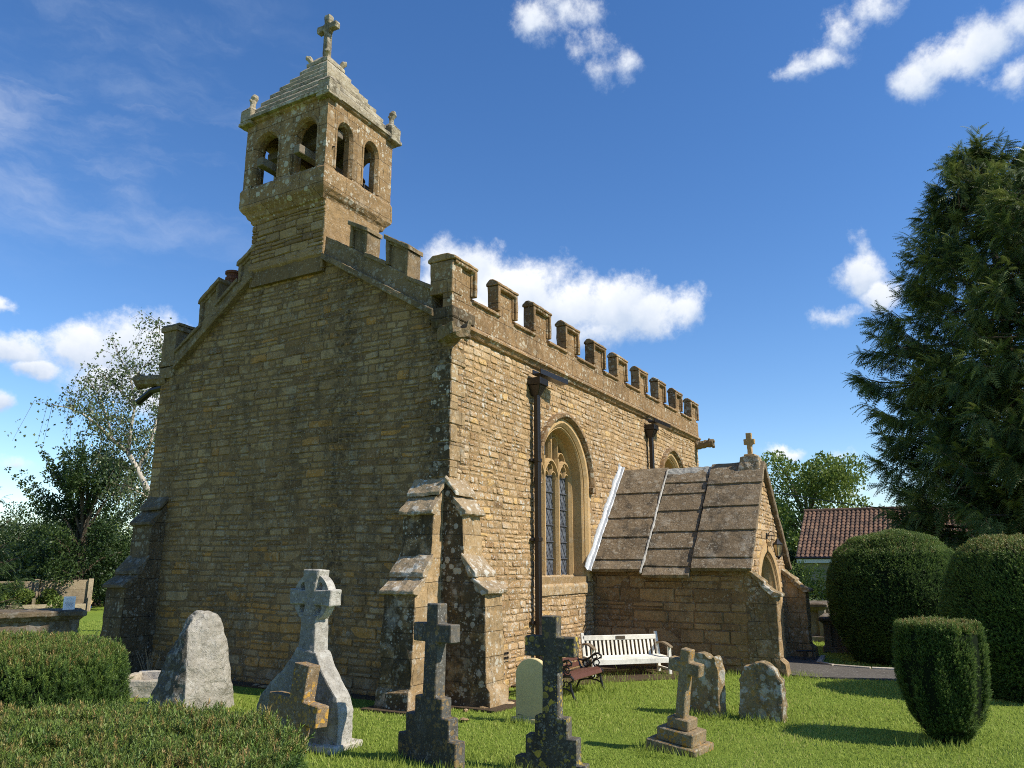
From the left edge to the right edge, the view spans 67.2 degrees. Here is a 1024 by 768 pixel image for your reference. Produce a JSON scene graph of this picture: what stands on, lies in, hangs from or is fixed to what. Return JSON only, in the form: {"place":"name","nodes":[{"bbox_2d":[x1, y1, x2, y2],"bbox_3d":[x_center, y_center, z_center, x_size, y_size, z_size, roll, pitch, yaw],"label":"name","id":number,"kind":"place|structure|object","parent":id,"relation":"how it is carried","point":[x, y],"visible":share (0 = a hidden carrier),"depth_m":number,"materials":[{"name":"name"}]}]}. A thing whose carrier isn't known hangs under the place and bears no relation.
{"place":"outdoors","nodes":[
{"label":"outdoors","id":0,"kind":"place"},
{"bbox_2d":[0,0,1023,546],"label":"sky","id":1,"kind":"structure","parent":0,"point":[716,195],"materials":[{"name":"blue"}]},
{"bbox_2d":[78,573,1023,767],"bbox_3d":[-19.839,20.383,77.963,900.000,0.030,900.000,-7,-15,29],"label":"ground","id":2,"kind":"structure","parent":0,"point":[94,613],"depth_m":9.77,"materials":[{"name":"green plant"}]},
{"bbox_2d":[0,582,14,604],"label":"nettle clump","id":3,"kind":"object","parent":2,"relation":"on","point":[8,597],"visible":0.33,"depth_m":32.74,"materials":[{"name":"green plant"}]},
{"bbox_2d":[0,487,39,609],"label":"bush","id":4,"kind":"object","parent":2,"relation":"on","point":[5,549],"visible":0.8,"depth_m":24.35,"materials":[{"name":"plant"}]},
{"bbox_2d":[7,580,35,604],"bbox_3d":[-21.088,9.165,33.024,1.039,1.527,1.139,-7,-15,29],"label":"nettle clump","id":5,"kind":"object","parent":2,"relation":"on","point":[21,594],"visible":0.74,"depth_m":32.98,"materials":[{"name":"green plant"}]},
{"bbox_2d":[0,502,59,578],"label":"hedgerow bush","id":6,"kind":"object","parent":2,"relation":"on","point":[24,532],"visible":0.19,"depth_m":41.65,"materials":[{"name":"green plant"}]},
{"bbox_2d":[0,501,70,551],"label":"hedgerow bush","id":7,"kind":"object","parent":2,"relation":"on","point":[20,504],"visible":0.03,"depth_m":49.63,"materials":[{"name":"green plant"}]},
{"bbox_2d":[0,608,86,635],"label":"chest tomb","id":8,"kind":"object","parent":2,"relation":"on","point":[50,620],"visible":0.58,"depth_m":14.89,"materials":[{"name":"stone"}]},
{"bbox_2d":[0,579,93,610],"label":"compost bays","id":9,"kind":"object","parent":2,"relation":"on","point":[80,591],"visible":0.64,"depth_m":34.48,"materials":[{"name":"brown wood"}]},
{"bbox_2d":[62,596,75,609],"bbox_3d":[-8.875,4.393,15.435,0.210,0.259,0.054,8,-15,-30],"label":"paper notice","id":10,"kind":"object","parent":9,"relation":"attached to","point":[68,602],"visible":0.98,"depth_m":15.42,"materials":[{"name":"grey"}]},
{"bbox_2d":[36,587,62,604],"bbox_3d":[-20.450,9.567,34.026,1.122,1.202,0.985,-7,-15,29],"label":"nettle clump","id":11,"kind":"object","parent":2,"relation":"on","point":[48,595],"visible":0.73,"depth_m":33.88,"materials":[{"name":"green plant"}]},
{"bbox_2d":[45,595,63,607],"bbox_3d":[-18.288,9.052,31.182,1.019,0.980,1.190,-7,-15,29],"label":"nettle clump","id":12,"kind":"object","parent":2,"relation":"on","point":[58,602],"visible":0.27,"depth_m":31.01,"materials":[{"name":"green plant"}]},
{"bbox_2d":[0,524,118,601],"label":"hedgerow bush","id":13,"kind":"object","parent":2,"relation":"on","point":[17,547],"visible":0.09,"depth_m":37.64,"materials":[{"name":"green plant"}]},
{"bbox_2d":[0,627,132,710],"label":"yew drum","id":14,"kind":"object","parent":2,"relation":"on","point":[58,668],"visible":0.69,"depth_m":6.83,"materials":[{"name":"green plant"}]},
{"bbox_2d":[4,432,153,602],"bbox_3d":[-20.236,6.677,36.137,7.865,8.216,6.558,-7,-15,29],"label":"dark hornbeam","id":15,"kind":"object","parent":2,"relation":"on","point":[78,559],"visible":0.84,"depth_m":35.79,"materials":[{"name":"green plant"}]},
{"bbox_2d":[29,518,132,605],"bbox_3d":[-21.093,9.157,39.710,6.299,5.103,6.031,-7,-15,29],"label":"hedgerow bush","id":16,"kind":"object","parent":2,"relation":"on","point":[94,603],"visible":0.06,"depth_m":39.17,"materials":[{"name":"green plant"}]},
{"bbox_2d":[4,310,171,540],"bbox_3d":[-12.639,2.221,23.802,3.909,10.555,5.922,-7,-15,29],"label":"silver birch","id":17,"kind":"object","parent":2,"relation":"on","point":[129,436],"visible":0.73,"depth_m":24.32,"materials":[{"name":"green plant"}]},
{"bbox_2d":[92,506,132,598],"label":"hedgerow bush","id":18,"kind":"object","parent":2,"relation":"on","point":[111,515],"visible":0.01,"depth_m":47.91,"materials":[{"name":"green plant"}]},
{"bbox_2d":[103,526,132,601],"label":"hedgerow bush","id":19,"kind":"object","parent":2,"relation":"on","point":[126,536],"depth_m":42.78,"materials":[{"name":"green plant"}]},
{"bbox_2d":[127,670,160,697],"bbox_3d":[-5.889,4.978,12.799,1.285,0.375,1.151,0,-13,2],"label":"stone trough","id":20,"kind":"object","parent":2,"relation":"on","point":[143,684],"visible":0.17,"depth_m":12.27,"materials":[{"name":"stone"}]},
{"bbox_2d":[136,646,160,669],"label":"dry stalks","id":21,"kind":"object","parent":20,"relation":"in","point":[148,662],"visible":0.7,"depth_m":14.57,"materials":[{"name":"brown plant"}]},
{"bbox_2d":[0,694,315,767],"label":"yew drum","id":22,"kind":"object","parent":2,"relation":"on","point":[119,734],"visible":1,"depth_m":3.52,"materials":[{"name":"green plant"}]},
{"bbox_2d":[147,610,233,711],"bbox_3d":[-4.667,4.155,11.460,1.025,1.536,1.260,-7,-15,29],"label":"grey headstone","id":23,"kind":"object","parent":2,"relation":"on","point":[196,667],"visible":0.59,"depth_m":11.09,"materials":[{"name":"grey stone"}]},
{"bbox_2d":[267,662,328,750],"bbox_3d":[-2.403,3.678,8.608,0.844,1.074,0.178,-5,-16,36],"label":"rusty cross","id":24,"kind":"object","parent":2,"relation":"on","point":[298,703],"visible":0.72,"depth_m":8.55,"materials":[{"name":"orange stone"}]},
{"bbox_2d":[256,569,362,754],"bbox_3d":[-2.509,3.329,9.330,1.506,2.115,0.555,-7,-15,29],"label":"ringed cross","id":25,"kind":"object","parent":2,"relation":"on","point":[315,597],"visible":0.53,"depth_m":9.19,"materials":[{"name":"stone"}]},
{"bbox_2d":[231,681,515,715],"bbox_3d":[-3.912,5.276,13.490,9.050,0.057,2.481,-7,-15,29],"label":"soil strip","id":26,"kind":"object","parent":2,"relation":"on","point":[403,713],"visible":0.11,"depth_m":11.29,"materials":[{"name":"brown soil"}]},
{"bbox_2d":[253,684,513,721],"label":"rubble stones","id":27,"kind":"object","parent":26,"relation":"on","point":[463,719],"visible":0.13,"depth_m":11.50,"materials":[{"name":"grey stone"}]},
{"bbox_2d":[398,603,464,767],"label":"stepped cross","id":28,"kind":"object","parent":2,"relation":"on","point":[429,733],"visible":0.98,"depth_m":8.30,"materials":[{"name":"grey stone"}]},
{"bbox_2d":[100,14,818,711],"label":"stone church","id":29,"kind":"structure","parent":2,"relation":"on","point":[392,444],"depth_m":14.84,"materials":[{"name":"brown stone"}]},
{"bbox_2d":[340,159,364,184],"bbox_3d":[-3.449,-4.601,16.527,0.620,0.600,0.620,-7,-15,29],"label":"church bell","id":30,"kind":"object","parent":29,"relation":"hanging from","point":[341,161],"visible":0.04,"depth_m":16.65,"materials":[{"name":"brown metal"}]},
{"bbox_2d":[532,412,595,595],"bbox_3d":[0.942,2.456,16.070,0.610,3.746,2.849,-7,-15,29],"label":"window","id":31,"kind":"structure","parent":29,"relation":"in","point":[567,470],"depth_m":16.65,"materials":[{"name":"stone"}]},
{"bbox_2d":[660,447,683,468],"bbox_3d":[4.481,3.717,22.179,0.613,3.782,2.651,-7,-15,29],"label":"window","id":32,"kind":"structure","parent":29,"relation":"in","point":[671,459],"depth_m":22.64,"materials":[{"name":"stone"}]},
{"bbox_2d":[766,531,782,558],"bbox_3d":[5.746,3.514,16.792,0.213,0.598,0.342,10,-17,-37],"label":"wall lantern","id":33,"kind":"object","parent":29,"relation":"attached to","point":[777,545],"depth_m":16.69,"materials":[{"name":"black metal"}]},
{"bbox_2d":[511,658,542,723],"bbox_3d":[0.288,4.172,10.376,0.590,0.911,0.200,-9,-16,33],"label":"pale headstone","id":34,"kind":"object","parent":2,"relation":"on","point":[529,693],"visible":0.51,"depth_m":10.37,"materials":[{"name":"green stone"}]},
{"bbox_2d":[515,615,589,767],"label":"spotted cross","id":35,"kind":"object","parent":2,"relation":"on","point":[552,741],"visible":1,"depth_m":7.93,"materials":[{"name":"dark grey stone"},{"name":"yellow lichen"}]},
{"bbox_2d":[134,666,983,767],"bbox_3d":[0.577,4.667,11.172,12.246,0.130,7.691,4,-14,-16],"label":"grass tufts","id":36,"kind":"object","parent":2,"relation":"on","point":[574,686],"visible":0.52,"depth_m":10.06,"materials":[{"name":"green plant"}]},
{"bbox_2d":[562,652,604,700],"bbox_3d":[1.020,4.682,12.610,0.602,0.754,1.208,-7,-15,29],"label":"red brown bench","id":37,"kind":"object","parent":2,"relation":"on","point":[581,673],"visible":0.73,"depth_m":12.78,"materials":[{"name":"brown wood"}]},
{"bbox_2d":[511,665,731,687],"bbox_3d":[2.089,5.414,14.072,2.902,0.056,3.684,-7,-15,29],"label":"soil bed","id":38,"kind":"object","parent":2,"relation":"on","point":[638,675],"visible":0.23,"depth_m":14.63,"materials":[{"name":"brown soil"}]},
{"bbox_2d":[580,631,672,676],"bbox_3d":[2.198,5.191,14.815,1.648,0.750,0.706,4,-14,-15],"label":"white bench","id":39,"kind":"object","parent":38,"relation":"on","point":[658,658],"visible":0.89,"depth_m":14.95,"materials":[{"name":"paint"}]},
{"bbox_2d":[646,647,713,757],"bbox_3d":[1.937,3.714,8.839,0.618,1.337,0.489,-3,-10,40],"label":"leaning cross","id":40,"kind":"object","parent":2,"relation":"on","point":[679,729],"visible":0.89,"depth_m":8.74,"materials":[{"name":"beige stone"}]},
{"bbox_2d":[690,651,726,717],"bbox_3d":[2.742,4.299,10.948,0.202,0.934,0.603,11,-15,-39],"label":"old headstone","id":41,"kind":"object","parent":2,"relation":"on","point":[708,693],"visible":0.56,"depth_m":10.81,"materials":[{"name":"grey stone"}]},
{"bbox_2d":[738,660,787,722],"bbox_3d":[3.432,4.264,10.592,0.641,0.871,0.242,-10,-17,33],"label":"old headstone","id":42,"kind":"object","parent":2,"relation":"on","point":[762,688],"visible":0.74,"depth_m":10.50,"materials":[{"name":"grey stone"}]},
{"bbox_2d":[788,548,800,579],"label":"dark bush","id":43,"kind":"object","parent":2,"relation":"on","point":[792,555],"visible":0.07,"depth_m":49.11,"materials":[{"name":"green plant"}]},
{"bbox_2d":[789,559,827,600],"bbox_3d":[11.011,7.537,27.912,1.960,2.381,1.810,-4,-14,15],"label":"bright shrub","id":44,"kind":"object","parent":2,"relation":"on","point":[812,585],"visible":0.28,"depth_m":27.86,"materials":[{"name":"green plant"}]},
{"bbox_2d":[761,450,872,569],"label":"round tree","id":45,"kind":"object","parent":2,"relation":"on","point":[818,479],"visible":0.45,"depth_m":55.28,"materials":[{"name":"green plant"}]},
{"bbox_2d":[809,600,828,641],"bbox_3d":[8.592,6.793,21.975,0.970,1.135,1.928,-6,-15,25],"label":"chest tomb","id":46,"kind":"object","parent":2,"relation":"on","point":[817,609],"visible":0.26,"depth_m":21.20,"materials":[{"name":"stone"}]},
{"bbox_2d":[818,613,849,653],"bbox_3d":[8.269,6.199,19.045,1.127,0.955,1.718,-6,-15,25],"label":"chest tomb","id":47,"kind":"object","parent":2,"relation":"on","point":[833,641],"visible":0.3,"depth_m":18.53,"materials":[{"name":"stone"}]},
{"bbox_2d":[816,655,893,669],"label":"path kerb","id":48,"kind":"structure","parent":2,"relation":"on","point":[822,658],"depth_m":15.68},
{"bbox_2d":[825,527,957,665],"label":"yew dome","id":49,"kind":"structure","parent":2,"relation":"on","point":[878,583],"depth_m":16.23,"materials":[{"name":"green plant"}]},
{"bbox_2d":[795,506,1012,599],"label":"tiled house","id":50,"kind":"structure","parent":2,"relation":"on","point":[825,533],"depth_m":45.23,"materials":[{"name":"brown tile"}]},
{"bbox_2d":[842,123,1023,553],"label":"tall conifer","id":51,"kind":"object","parent":2,"relation":"on","point":[970,173],"visible":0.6,"depth_m":33.59,"materials":[{"name":"green plant"}]},
{"bbox_2d":[890,614,993,745],"bbox_3d":[5.235,3.600,9.352,1.120,1.566,1.117,-7,-15,29],"label":"yew cup","id":52,"kind":"object","parent":2,"relation":"on","point":[941,668],"visible":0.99,"depth_m":9.05,"materials":[{"name":"green plant"}]},
{"bbox_2d":[904,147,1023,551],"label":"tall conifer","id":53,"kind":"object","parent":2,"relation":"on","point":[1000,197],"visible":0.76,"depth_m":29.96,"materials":[{"name":"green plant"}]},
{"bbox_2d":[936,531,1023,702],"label":"yew dome","id":54,"kind":"structure","parent":2,"relation":"on","point":[985,585],"depth_m":12.07,"materials":[{"name":"green plant"}]},
{"bbox_2d":[786,656,896,680],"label":"path","id":55,"kind":"structure","parent":0,"point":[804,664],"depth_m":14.97,"materials":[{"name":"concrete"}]},
{"bbox_2d":[796,642,815,659],"bbox_3d":[6.449,5.876,16.925,0.416,0.380,0.180,4,-14,-17],"label":"boot scraper","id":56,"kind":"object","parent":55,"relation":"on","point":[805,653],"visible":0.96,"depth_m":16.90,"materials":[{"name":"black metal"}]},
{"bbox_2d":[773,491,952,513],"bbox_3d":[13.349,4.569,32.233,11.477,1.933,0.042,-2,-13,7],"label":"overhead cable","id":57,"kind":"object","parent":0,"point":[857,505],"visible":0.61,"depth_m":31.98,"materials":[{"name":"black metal"}]}
]}

